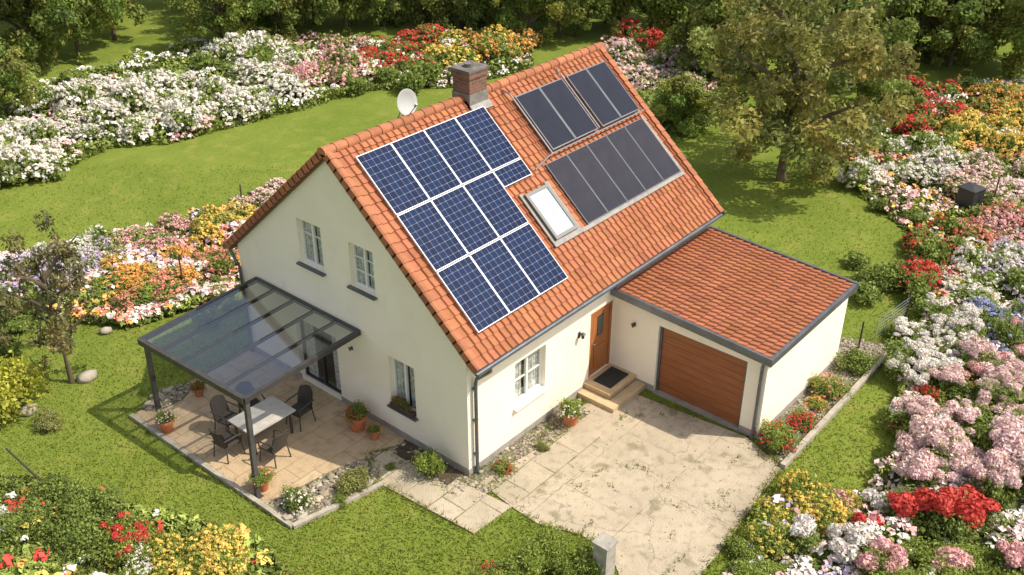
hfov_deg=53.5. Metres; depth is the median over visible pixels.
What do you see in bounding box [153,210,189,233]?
flowering bush
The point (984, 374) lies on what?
flowering bush
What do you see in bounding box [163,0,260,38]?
tree
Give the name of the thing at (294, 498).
garden shrub
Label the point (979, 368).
flowering bush
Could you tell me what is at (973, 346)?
flowering bush
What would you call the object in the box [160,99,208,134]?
flowering bush
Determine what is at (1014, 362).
flowering bush
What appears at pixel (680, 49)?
flowering bush
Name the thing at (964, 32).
tree
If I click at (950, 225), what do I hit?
flowering bush
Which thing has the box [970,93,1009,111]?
flowering bush
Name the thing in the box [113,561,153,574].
flowering bush
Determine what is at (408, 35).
flowering bush
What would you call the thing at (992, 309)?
flowering bush
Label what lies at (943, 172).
flowering bush
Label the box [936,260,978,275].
flowering bush
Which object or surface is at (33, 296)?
green shrub
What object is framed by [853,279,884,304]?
green shrub
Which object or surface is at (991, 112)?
flowering bush
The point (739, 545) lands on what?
green shrub
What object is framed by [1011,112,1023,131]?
flowering bush
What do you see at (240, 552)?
flowering bush
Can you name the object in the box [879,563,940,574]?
green shrub
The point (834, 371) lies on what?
gravel
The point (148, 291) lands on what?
green shrub
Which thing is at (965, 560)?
flowering bush
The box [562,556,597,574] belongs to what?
green shrub
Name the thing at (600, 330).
front door
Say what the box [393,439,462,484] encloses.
soil strip
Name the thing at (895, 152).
flowering bush
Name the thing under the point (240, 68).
flowering bush
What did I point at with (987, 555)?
green shrub
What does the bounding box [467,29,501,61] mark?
flowering bush
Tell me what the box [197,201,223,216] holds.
flowering bush
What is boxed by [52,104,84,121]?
flowering bush
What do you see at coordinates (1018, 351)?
flowering bush
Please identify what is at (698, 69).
flowering bush
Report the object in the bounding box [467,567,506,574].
green shrub
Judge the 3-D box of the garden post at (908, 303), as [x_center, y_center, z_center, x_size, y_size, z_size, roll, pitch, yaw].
[11.832,0.523,30.317,0.057,1.002,0.095,15,33,24]
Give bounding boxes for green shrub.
[0,317,17,334]
[0,329,24,362]
[0,503,34,543]
[7,312,38,335]
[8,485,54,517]
[11,468,77,511]
[15,500,55,537]
[16,288,47,317]
[32,499,97,555]
[50,483,132,529]
[52,513,111,570]
[53,64,98,82]
[53,472,104,519]
[86,275,112,290]
[89,60,122,77]
[90,482,126,505]
[131,280,166,302]
[141,63,169,75]
[167,61,190,75]
[188,45,218,71]
[196,302,221,329]
[203,58,244,77]
[206,279,227,306]
[207,274,233,283]
[222,73,242,87]
[223,296,243,310]
[275,33,292,42]
[280,40,306,55]
[342,72,369,98]
[374,60,400,85]
[396,56,424,73]
[396,66,426,94]
[411,55,442,88]
[435,60,443,73]
[440,63,457,77]
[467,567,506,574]
[495,532,552,574]
[496,549,546,574]
[525,520,571,574]
[536,530,567,574]
[548,548,586,574]
[551,546,586,574]
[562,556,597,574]
[564,533,603,574]
[636,87,655,103]
[645,87,659,102]
[645,99,659,120]
[656,105,685,129]
[677,111,718,136]
[723,528,767,560]
[725,560,769,574]
[727,554,749,574]
[728,554,783,574]
[746,556,788,574]
[775,560,800,574]
[842,247,871,271]
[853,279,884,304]
[854,539,904,574]
[866,559,919,574]
[867,195,891,212]
[877,154,894,166]
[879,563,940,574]
[882,531,934,566]
[891,138,904,149]
[901,206,930,223]
[904,276,935,306]
[906,230,952,264]
[911,542,971,574]
[933,536,991,574]
[933,567,978,574]
[947,538,997,570]
[962,423,989,455]
[972,562,1023,574]
[975,559,1004,574]
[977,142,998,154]
[996,162,1010,178]
[1013,171,1023,178]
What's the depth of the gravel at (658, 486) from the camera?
24.16 m
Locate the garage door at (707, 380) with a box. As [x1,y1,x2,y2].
[652,326,747,430]
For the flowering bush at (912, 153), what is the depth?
40.40 m
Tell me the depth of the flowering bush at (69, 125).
43.01 m
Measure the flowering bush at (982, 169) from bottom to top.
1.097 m
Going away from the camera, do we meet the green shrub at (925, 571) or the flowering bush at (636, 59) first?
the green shrub at (925, 571)
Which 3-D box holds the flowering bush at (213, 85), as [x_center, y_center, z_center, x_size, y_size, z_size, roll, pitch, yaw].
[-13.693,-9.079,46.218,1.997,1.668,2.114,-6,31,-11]
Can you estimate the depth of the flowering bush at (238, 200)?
36.43 m
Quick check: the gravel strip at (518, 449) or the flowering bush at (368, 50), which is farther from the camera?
the flowering bush at (368, 50)
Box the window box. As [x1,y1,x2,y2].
[390,395,416,417]
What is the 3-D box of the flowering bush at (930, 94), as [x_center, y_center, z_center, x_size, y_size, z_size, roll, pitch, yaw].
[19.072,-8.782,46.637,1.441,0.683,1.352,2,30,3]
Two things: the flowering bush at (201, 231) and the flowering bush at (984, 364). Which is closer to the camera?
the flowering bush at (984, 364)
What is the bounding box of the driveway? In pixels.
[492,395,780,574]
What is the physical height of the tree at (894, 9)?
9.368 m
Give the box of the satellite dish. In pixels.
[397,89,417,117]
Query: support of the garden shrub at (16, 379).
on the ground at (290, 140)
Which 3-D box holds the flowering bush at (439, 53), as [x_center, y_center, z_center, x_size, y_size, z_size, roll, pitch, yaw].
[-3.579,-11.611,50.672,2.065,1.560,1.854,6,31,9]
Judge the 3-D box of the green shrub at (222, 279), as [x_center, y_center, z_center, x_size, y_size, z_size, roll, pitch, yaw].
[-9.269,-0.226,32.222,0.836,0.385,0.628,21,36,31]
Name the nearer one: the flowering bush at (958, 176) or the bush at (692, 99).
the flowering bush at (958, 176)
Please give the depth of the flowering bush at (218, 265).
32.44 m
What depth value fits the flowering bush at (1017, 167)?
39.00 m
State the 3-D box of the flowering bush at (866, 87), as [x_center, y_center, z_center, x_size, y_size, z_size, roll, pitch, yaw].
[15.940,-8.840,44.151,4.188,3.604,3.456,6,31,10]
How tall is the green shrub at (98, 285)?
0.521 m
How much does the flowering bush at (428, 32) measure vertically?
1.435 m
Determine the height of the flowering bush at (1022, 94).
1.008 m
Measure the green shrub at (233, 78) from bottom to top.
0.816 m
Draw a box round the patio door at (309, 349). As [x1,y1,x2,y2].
[300,320,341,394]
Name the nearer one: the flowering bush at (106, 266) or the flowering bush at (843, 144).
the flowering bush at (106, 266)
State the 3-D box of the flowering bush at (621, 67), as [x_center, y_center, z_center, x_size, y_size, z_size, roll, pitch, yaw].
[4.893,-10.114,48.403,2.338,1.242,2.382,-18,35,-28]
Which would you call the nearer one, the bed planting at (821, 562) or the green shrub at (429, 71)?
the bed planting at (821, 562)
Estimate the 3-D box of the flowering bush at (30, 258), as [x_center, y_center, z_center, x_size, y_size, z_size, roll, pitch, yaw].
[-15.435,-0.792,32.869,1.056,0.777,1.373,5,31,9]
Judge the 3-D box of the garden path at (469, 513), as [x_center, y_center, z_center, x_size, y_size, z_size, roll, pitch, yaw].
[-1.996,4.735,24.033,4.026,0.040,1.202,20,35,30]
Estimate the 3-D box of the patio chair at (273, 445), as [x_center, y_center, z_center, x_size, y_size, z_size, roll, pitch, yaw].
[-5.751,3.807,24.627,0.671,0.952,0.600,18,35,28]
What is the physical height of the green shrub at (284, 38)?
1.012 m
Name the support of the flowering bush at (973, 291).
on the ground at (290, 140)
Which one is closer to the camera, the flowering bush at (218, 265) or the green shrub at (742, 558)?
the green shrub at (742, 558)
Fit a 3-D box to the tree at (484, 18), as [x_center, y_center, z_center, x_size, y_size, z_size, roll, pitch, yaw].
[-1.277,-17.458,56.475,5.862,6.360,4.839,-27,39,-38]
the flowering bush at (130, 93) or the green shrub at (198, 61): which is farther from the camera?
the green shrub at (198, 61)
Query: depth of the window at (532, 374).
25.30 m
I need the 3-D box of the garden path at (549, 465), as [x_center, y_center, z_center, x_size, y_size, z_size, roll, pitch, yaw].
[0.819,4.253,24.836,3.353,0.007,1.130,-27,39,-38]
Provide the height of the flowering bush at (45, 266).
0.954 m
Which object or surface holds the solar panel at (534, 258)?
attached to the house
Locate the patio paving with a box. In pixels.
[135,350,409,501]
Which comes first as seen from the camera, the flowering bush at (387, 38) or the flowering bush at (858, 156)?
the flowering bush at (858, 156)
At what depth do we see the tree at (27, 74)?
43.75 m
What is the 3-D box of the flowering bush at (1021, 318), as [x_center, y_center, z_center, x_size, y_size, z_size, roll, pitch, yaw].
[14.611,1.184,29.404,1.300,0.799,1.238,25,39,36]
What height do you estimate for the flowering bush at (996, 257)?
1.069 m
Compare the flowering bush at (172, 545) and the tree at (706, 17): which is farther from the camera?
the tree at (706, 17)
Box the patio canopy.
[137,277,360,498]
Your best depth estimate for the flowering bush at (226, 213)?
35.84 m
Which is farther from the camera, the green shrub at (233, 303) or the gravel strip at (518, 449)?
the green shrub at (233, 303)
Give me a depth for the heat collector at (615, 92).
29.04 m
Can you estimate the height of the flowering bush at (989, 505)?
0.792 m
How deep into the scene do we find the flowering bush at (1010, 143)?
40.72 m
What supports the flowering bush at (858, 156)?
on the ground at (290, 140)
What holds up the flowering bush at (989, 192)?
on the ground at (290, 140)
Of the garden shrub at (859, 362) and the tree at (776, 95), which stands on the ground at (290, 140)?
the tree at (776, 95)
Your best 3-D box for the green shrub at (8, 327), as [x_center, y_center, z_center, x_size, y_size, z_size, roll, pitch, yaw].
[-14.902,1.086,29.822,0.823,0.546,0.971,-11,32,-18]
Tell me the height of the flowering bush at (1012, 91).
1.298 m
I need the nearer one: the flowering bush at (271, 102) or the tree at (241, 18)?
the flowering bush at (271, 102)
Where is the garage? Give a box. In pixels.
[610,225,858,439]
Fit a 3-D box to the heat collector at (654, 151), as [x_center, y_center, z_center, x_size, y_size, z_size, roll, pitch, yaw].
[3.998,-3.936,28.926,1.486,1.304,0.877,23,37,34]
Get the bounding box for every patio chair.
[208,425,245,463]
[210,394,241,432]
[235,381,264,413]
[257,429,291,468]
[285,385,315,431]
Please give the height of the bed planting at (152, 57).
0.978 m
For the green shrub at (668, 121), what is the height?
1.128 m
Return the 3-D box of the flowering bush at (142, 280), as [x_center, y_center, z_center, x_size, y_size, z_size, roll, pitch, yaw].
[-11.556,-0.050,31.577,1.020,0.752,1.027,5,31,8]
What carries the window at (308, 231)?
in the house
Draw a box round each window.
[296,219,325,276]
[347,244,376,300]
[387,358,417,421]
[513,347,549,411]
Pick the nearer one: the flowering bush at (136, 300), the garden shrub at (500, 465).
the garden shrub at (500, 465)
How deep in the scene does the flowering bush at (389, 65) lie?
49.66 m
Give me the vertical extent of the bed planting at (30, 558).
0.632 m
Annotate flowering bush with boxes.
[0,116,20,135]
[0,125,25,145]
[0,131,23,150]
[0,141,14,186]
[0,141,48,184]
[0,260,13,282]
[2,252,30,275]
[10,113,65,145]
[10,271,39,296]
[12,117,30,123]
[20,148,71,183]
[20,246,48,268]
[26,241,52,255]
[34,269,68,294]
[36,138,63,153]
[37,256,72,277]
[50,72,100,110]
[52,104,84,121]
[54,118,81,134]
[54,129,74,148]
[61,234,92,254]
[71,121,103,141]
[72,232,94,249]
[72,260,88,275]
[76,73,117,95]
[77,243,98,261]
[78,246,100,260]
[81,99,130,129]
[81,253,105,273]
[83,223,113,244]
[85,93,123,110]
[91,509,146,556]
[94,235,114,251]
[94,269,124,290]
[96,253,127,274]
[96,524,141,570]
[100,242,127,262]
[102,522,149,569]
[106,77,158,111]
[109,223,151,243]
[110,229,133,246]
[110,290,135,308]
[112,261,157,282]
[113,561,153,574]
[115,275,139,292]
[116,519,163,559]
[117,115,154,141]
[118,79,154,99]
[118,254,134,268]
[119,540,155,568]
[123,74,160,88]
[123,283,152,306]
[125,275,153,291]
[125,514,156,530]
[126,108,162,125]
[131,261,158,278]
[133,241,156,251]
[136,292,156,307]
[138,68,185,95]
[140,229,175,248]
[144,224,171,235]
[145,271,169,284]
[145,529,189,565]
[148,552,195,574]
[149,100,169,117]
[149,269,189,291]
[151,528,166,544]
[152,281,185,307]
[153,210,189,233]
[156,237,185,250]
[159,262,201,285]
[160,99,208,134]
[161,92,184,100]
[165,244,190,259]
[166,83,219,120]
[178,71,199,90]
[178,540,234,572]
[179,520,239,563]
[182,281,199,292]
[186,220,225,246]
[188,250,213,262]
[188,290,208,305]
[190,72,231,100]
[190,209,222,231]
[193,522,243,561]
[194,551,246,574]
[195,535,261,572]
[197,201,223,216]
[203,252,236,278]
[204,246,216,257]
[206,32,250,62]
[211,84,249,105]
[213,245,236,263]
[217,89,259,122]
[217,209,234,218]
[218,213,243,224]
[222,198,246,214]
[227,194,247,204]
[228,57,265,83]
[229,30,281,52]
[229,198,248,210]
[230,203,257,219]
[235,37,282,67]
[240,61,287,87]
[240,84,269,101]
[241,195,260,209]
[245,186,272,196]
[250,91,281,114]
[253,189,273,207]
[263,177,285,191]
[266,72,312,99]
[274,36,296,58]
[275,57,291,69]
[277,47,317,66]
[281,63,300,78]
[290,61,328,87]
[300,50,319,64]
[309,51,328,61]
[310,57,333,73]
[317,30,346,48]
[318,41,348,67]
[325,62,362,87]
[335,45,369,73]
[353,35,375,51]
[354,60,375,75]
[357,45,381,58]
[370,61,395,75]
[372,35,393,50]
[373,46,402,64]
[379,37,400,50]
[393,56,416,72]
[394,29,421,45]
[397,39,420,56]
[411,20,447,43]
[413,51,440,67]
[416,39,441,54]
[424,40,457,69]
[434,25,467,46]
[442,40,480,69]
[456,27,483,45]
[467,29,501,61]
[475,23,516,53]
[479,557,508,574]
[491,40,521,64]
[502,42,523,61]
[506,33,534,52]
[513,28,545,46]
[603,37,646,65]
[609,17,649,40]
[616,48,651,68]
[618,62,635,82]
[621,62,662,90]
[627,26,663,52]
[643,48,668,67]
[645,70,669,87]
[647,37,667,51]
[648,45,689,69]
[662,65,684,77]
[676,40,704,62]
[679,72,707,89]
[686,58,729,82]
[737,515,807,560]
[744,495,789,522]
[764,468,824,500]
[768,507,819,560]
[776,488,821,522]
[784,474,844,520]
[784,513,824,555]
[813,492,855,531]
[813,503,856,536]
[824,521,873,564]
[829,487,854,511]
[835,159,880,187]
[839,138,866,153]
[840,487,863,514]
[844,147,875,160]
[847,512,884,530]
[854,535,912,574]
[856,154,879,166]
[860,488,892,512]
[861,128,894,154]
[861,166,890,185]
[872,478,936,534]
[875,396,949,438]
[877,335,934,368]
[878,161,904,183]
[879,316,931,339]
[879,350,923,385]
[885,144,902,160]
[885,257,938,290]
[886,392,940,434]
[886,396,912,418]
[887,413,901,434]
[889,112,931,134]
[891,137,921,155]
[891,430,925,460]
[893,356,944,390]
[894,163,933,187]
[895,156,926,169]
[895,445,944,490]
[898,101,936,118]
[899,74,931,94]
[899,222,938,245]
[902,234,940,253]
[904,127,948,154]
[904,250,925,260]
[904,259,943,287]
[907,152,943,172]
[909,150,931,157]
[909,332,948,352]
[909,414,974,467]
[910,292,952,322]
[911,351,946,387]
[911,485,983,546]
[912,383,947,405]
[915,112,936,130]
[917,142,971,172]
[919,142,946,151]
[919,160,955,187]
[920,89,941,102]
[923,362,977,402]
[923,413,950,424]
[926,210,964,237]
[926,313,960,336]
[929,78,962,97]
[929,102,940,118]
[929,324,967,349]
[930,545,975,574]
[933,167,980,190]
[933,441,989,492]
[934,99,970,117]
[934,114,963,132]
[934,275,977,297]
[934,404,965,427]
[936,127,969,152]
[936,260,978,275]
[936,265,961,285]
[936,353,963,366]
[937,358,958,383]
[938,236,978,248]
[940,302,991,333]
[941,276,968,285]
[943,178,985,197]
[943,305,964,327]
[943,328,990,349]
[943,398,992,439]
[944,119,995,145]
[944,234,977,256]
[945,335,1001,373]
[947,215,989,236]
[947,315,989,339]
[948,484,1013,539]
[950,238,992,269]
[950,259,978,281]
[951,110,983,124]
[952,283,1000,309]
[953,351,998,380]
[957,298,1002,331]
[958,446,1023,511]
[959,107,981,116]
[960,224,998,244]
[961,84,988,102]
[961,158,1000,183]
[963,203,992,222]
[963,358,993,387]
[964,146,1006,175]
[964,216,997,231]
[965,175,990,183]
[965,376,1023,412]
[968,415,1023,460]
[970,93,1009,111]
[970,209,1015,234]
[973,261,1000,278]
[974,267,1010,291]
[974,370,1023,410]
[974,372,990,379]
[976,180,1018,206]
[976,282,999,296]
[977,78,1023,103]
[978,123,998,143]
[979,113,1008,122]
[979,349,1023,374]
[980,536,1023,574]
[981,350,1008,364]
[984,106,1012,120]
[984,249,1023,272]
[984,364,1023,394]
[985,131,1023,157]
[985,195,1023,215]
[985,407,1019,421]
[986,114,1021,133]
[986,312,1023,348]
[987,175,1023,199]
[988,237,1023,252]
[988,238,1023,262]
[989,253,1023,275]
[989,306,1014,317]
[989,398,1023,419]
[990,308,1023,339]
[991,205,1023,232]
[991,317,1023,337]
[995,101,1023,117]
[995,228,1023,244]
[997,344,1010,351]
[1001,262,1023,296]
[1001,340,1022,348]
[1002,442,1023,503]
[1003,206,1023,235]
[1003,404,1023,415]
[1004,83,1023,100]
[1006,296,1023,317]
[1006,407,1023,419]
[1008,344,1023,361]
[1009,157,1023,177]
[1011,97,1023,114]
[1011,101,1023,114]
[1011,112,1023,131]
[1012,184,1023,202]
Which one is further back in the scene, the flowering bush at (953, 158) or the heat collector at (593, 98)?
the flowering bush at (953, 158)
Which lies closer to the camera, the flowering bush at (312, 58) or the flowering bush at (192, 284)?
the flowering bush at (192, 284)
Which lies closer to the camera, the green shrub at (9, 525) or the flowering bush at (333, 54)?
the green shrub at (9, 525)
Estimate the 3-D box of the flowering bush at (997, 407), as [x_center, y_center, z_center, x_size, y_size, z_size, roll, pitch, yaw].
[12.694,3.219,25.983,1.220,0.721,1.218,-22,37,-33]
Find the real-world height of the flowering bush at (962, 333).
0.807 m
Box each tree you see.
[0,0,32,50]
[0,0,92,68]
[0,42,54,118]
[0,210,127,383]
[26,0,126,64]
[73,0,147,39]
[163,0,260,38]
[208,0,261,26]
[239,0,309,39]
[288,0,317,23]
[294,0,384,36]
[342,0,421,27]
[390,0,454,26]
[420,0,497,31]
[468,0,517,29]
[492,0,570,38]
[531,0,614,38]
[577,1,626,18]
[601,0,650,24]
[612,0,694,38]
[645,0,710,31]
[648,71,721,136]
[658,0,767,85]
[686,0,795,74]
[687,0,920,186]
[762,0,807,26]
[800,0,907,29]
[800,0,919,94]
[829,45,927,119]
[866,0,993,63]
[919,0,1018,66]
[944,0,1023,58]
[987,0,1023,81]
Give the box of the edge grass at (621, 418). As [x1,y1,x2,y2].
[127,336,889,574]
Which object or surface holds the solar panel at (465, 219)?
attached to the house
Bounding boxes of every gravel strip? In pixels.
[139,383,192,410]
[267,457,379,521]
[387,408,589,493]
[758,337,887,464]
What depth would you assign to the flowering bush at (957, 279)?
31.54 m
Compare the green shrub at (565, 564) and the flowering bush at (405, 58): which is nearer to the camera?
the green shrub at (565, 564)
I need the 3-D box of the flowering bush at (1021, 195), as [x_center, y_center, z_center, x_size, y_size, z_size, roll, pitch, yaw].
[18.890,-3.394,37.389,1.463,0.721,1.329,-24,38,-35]
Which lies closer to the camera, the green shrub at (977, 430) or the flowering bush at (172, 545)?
the flowering bush at (172, 545)
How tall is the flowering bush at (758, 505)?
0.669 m
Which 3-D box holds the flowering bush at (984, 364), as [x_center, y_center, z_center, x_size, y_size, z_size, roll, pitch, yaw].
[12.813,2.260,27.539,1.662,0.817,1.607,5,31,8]
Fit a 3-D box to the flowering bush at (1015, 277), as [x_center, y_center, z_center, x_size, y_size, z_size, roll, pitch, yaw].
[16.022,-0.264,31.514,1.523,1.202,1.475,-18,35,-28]
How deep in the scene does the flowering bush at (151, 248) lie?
33.89 m
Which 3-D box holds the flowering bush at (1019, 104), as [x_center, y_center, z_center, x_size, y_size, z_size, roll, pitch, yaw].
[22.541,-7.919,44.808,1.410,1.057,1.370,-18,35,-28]
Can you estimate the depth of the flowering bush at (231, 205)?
36.36 m
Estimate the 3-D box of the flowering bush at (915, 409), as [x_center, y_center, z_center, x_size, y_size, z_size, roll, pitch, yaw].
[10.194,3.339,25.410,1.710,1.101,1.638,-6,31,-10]
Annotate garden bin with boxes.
[954,182,986,215]
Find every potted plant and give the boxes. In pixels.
[153,407,177,433]
[189,380,207,396]
[245,465,277,491]
[342,399,370,432]
[365,422,380,439]
[557,397,582,426]
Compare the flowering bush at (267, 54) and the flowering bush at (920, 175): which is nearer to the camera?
the flowering bush at (920, 175)
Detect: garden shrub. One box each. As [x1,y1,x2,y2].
[0,350,58,430]
[29,406,66,435]
[279,482,315,515]
[331,492,348,509]
[334,465,374,497]
[383,462,396,470]
[410,444,447,477]
[491,457,517,476]
[535,439,551,452]
[753,417,802,455]
[785,406,817,434]
[804,393,828,411]
[807,372,856,402]
[830,346,877,378]
[847,256,911,292]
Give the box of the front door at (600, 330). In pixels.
[588,300,612,377]
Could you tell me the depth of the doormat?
27.38 m
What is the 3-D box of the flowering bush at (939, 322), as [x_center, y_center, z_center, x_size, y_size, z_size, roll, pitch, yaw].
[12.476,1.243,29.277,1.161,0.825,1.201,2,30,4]
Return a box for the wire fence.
[874,297,909,339]
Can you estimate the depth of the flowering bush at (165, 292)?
30.84 m
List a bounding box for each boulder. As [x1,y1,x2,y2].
[18,403,37,415]
[76,369,97,383]
[98,327,112,333]
[296,511,307,519]
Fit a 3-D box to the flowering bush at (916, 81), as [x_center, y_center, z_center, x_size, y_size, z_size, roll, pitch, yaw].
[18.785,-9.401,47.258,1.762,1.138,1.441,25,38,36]
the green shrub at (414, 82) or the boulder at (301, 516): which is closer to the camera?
the boulder at (301, 516)
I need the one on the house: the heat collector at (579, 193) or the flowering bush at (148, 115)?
the heat collector at (579, 193)
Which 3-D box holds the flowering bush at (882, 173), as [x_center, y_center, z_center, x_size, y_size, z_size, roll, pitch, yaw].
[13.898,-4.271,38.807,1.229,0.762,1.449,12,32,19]
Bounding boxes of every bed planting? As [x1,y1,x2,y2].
[0,29,533,185]
[0,184,281,329]
[0,472,293,574]
[601,35,717,111]
[722,297,1023,574]
[848,73,1023,302]
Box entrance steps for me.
[577,363,645,412]
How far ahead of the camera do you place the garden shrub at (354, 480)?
23.85 m
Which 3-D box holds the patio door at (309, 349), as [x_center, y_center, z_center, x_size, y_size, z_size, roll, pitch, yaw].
[-5.007,1.792,26.974,1.624,1.924,0.120,23,37,34]
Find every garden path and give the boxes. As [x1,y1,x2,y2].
[368,451,511,533]
[480,425,606,504]
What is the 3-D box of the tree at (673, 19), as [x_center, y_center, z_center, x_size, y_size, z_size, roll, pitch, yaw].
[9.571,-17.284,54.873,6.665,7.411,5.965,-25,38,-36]
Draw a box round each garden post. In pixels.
[5,448,43,484]
[178,256,182,279]
[857,321,864,347]
[904,290,911,316]
[992,177,999,202]
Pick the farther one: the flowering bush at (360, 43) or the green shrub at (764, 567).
the flowering bush at (360, 43)
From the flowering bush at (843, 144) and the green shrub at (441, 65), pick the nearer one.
the flowering bush at (843, 144)
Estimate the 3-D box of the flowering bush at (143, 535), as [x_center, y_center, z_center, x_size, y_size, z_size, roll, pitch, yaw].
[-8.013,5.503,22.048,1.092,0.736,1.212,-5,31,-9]
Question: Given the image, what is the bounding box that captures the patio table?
[228,395,295,454]
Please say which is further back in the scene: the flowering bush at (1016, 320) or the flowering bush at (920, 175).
the flowering bush at (920, 175)
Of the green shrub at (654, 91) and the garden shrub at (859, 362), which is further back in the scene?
the green shrub at (654, 91)
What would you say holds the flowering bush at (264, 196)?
on the ground at (290, 140)
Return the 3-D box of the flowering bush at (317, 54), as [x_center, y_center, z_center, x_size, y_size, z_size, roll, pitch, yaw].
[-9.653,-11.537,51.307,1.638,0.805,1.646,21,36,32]
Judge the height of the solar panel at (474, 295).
1.131 m
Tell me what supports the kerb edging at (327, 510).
on the ground at (290, 140)
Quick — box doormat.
[593,366,628,388]
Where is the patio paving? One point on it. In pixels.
(328, 440)
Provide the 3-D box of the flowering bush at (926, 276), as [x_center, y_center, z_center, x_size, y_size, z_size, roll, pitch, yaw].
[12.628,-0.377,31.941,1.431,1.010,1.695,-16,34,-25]
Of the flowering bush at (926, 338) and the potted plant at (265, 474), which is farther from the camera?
the flowering bush at (926, 338)
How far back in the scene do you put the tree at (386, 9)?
56.31 m
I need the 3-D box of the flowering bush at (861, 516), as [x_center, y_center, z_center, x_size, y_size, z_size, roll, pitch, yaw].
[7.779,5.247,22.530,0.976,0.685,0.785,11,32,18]
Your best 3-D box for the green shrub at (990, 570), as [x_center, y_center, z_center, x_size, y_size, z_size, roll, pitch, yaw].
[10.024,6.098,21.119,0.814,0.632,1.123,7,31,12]
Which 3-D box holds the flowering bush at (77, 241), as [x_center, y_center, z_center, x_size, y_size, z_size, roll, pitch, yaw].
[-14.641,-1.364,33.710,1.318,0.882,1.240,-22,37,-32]
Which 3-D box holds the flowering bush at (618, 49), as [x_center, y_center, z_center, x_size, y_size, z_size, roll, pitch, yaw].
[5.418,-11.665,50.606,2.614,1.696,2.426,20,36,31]
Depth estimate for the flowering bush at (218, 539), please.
21.76 m
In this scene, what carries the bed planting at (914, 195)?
on the ground at (290, 140)
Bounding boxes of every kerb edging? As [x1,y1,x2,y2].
[129,413,292,528]
[292,481,382,529]
[780,350,889,468]
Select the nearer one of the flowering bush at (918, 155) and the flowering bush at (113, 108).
the flowering bush at (918, 155)
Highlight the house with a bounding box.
[222,42,725,475]
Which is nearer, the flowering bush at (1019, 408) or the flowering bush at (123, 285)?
the flowering bush at (1019, 408)
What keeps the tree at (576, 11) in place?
on the ground at (290, 140)
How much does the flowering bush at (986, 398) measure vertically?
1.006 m
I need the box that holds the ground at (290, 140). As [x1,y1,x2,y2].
[0,0,1023,574]
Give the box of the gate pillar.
[592,531,618,574]
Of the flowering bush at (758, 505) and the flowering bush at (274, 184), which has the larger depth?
the flowering bush at (274, 184)
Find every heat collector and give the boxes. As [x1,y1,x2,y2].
[514,87,575,150]
[539,78,597,139]
[544,155,607,224]
[565,68,621,127]
[566,145,627,212]
[586,61,638,117]
[587,135,645,201]
[606,127,663,190]
[624,118,680,181]
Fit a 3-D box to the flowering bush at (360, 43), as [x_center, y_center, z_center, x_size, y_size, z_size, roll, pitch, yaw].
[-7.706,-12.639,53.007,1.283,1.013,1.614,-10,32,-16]
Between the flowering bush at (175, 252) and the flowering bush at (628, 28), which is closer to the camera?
the flowering bush at (175, 252)
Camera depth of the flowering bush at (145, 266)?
32.16 m
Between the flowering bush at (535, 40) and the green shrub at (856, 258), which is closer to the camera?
the green shrub at (856, 258)
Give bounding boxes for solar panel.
[355,143,429,215]
[391,130,461,199]
[397,200,467,271]
[424,118,491,184]
[431,185,498,254]
[436,255,509,332]
[455,106,519,170]
[463,171,527,237]
[469,239,539,312]
[493,158,531,187]
[500,223,567,295]
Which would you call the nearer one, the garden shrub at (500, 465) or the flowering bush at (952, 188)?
the garden shrub at (500, 465)
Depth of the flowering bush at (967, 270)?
31.93 m
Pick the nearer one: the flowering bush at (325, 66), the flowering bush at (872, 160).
the flowering bush at (872, 160)
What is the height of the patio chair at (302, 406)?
0.952 m
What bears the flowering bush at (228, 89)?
on the ground at (290, 140)
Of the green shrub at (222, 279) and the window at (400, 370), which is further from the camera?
the green shrub at (222, 279)
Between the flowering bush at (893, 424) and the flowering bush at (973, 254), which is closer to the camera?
the flowering bush at (893, 424)
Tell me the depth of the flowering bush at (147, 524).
22.54 m
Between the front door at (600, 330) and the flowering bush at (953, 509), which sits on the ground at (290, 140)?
the flowering bush at (953, 509)
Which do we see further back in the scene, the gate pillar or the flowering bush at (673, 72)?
the flowering bush at (673, 72)
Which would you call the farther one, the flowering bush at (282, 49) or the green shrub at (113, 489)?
the flowering bush at (282, 49)
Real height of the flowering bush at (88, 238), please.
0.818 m
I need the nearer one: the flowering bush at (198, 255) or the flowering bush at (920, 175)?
the flowering bush at (198, 255)
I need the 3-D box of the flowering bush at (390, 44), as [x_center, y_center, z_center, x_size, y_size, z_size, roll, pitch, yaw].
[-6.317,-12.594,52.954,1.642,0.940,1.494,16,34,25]
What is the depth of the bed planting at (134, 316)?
31.87 m
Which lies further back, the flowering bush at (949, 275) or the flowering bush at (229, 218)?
the flowering bush at (229, 218)
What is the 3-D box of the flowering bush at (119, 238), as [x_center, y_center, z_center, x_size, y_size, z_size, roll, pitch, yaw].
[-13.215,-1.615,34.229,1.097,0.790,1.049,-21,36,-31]
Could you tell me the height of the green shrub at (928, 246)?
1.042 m
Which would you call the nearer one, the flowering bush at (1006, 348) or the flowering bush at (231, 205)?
the flowering bush at (1006, 348)
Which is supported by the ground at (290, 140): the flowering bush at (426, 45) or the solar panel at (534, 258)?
the flowering bush at (426, 45)
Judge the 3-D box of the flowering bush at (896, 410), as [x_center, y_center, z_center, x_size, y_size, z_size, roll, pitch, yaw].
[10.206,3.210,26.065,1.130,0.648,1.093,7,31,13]
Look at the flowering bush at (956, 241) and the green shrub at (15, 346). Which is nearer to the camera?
the green shrub at (15, 346)
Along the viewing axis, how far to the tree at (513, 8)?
54.44 m
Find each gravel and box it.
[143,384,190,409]
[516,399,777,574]
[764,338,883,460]

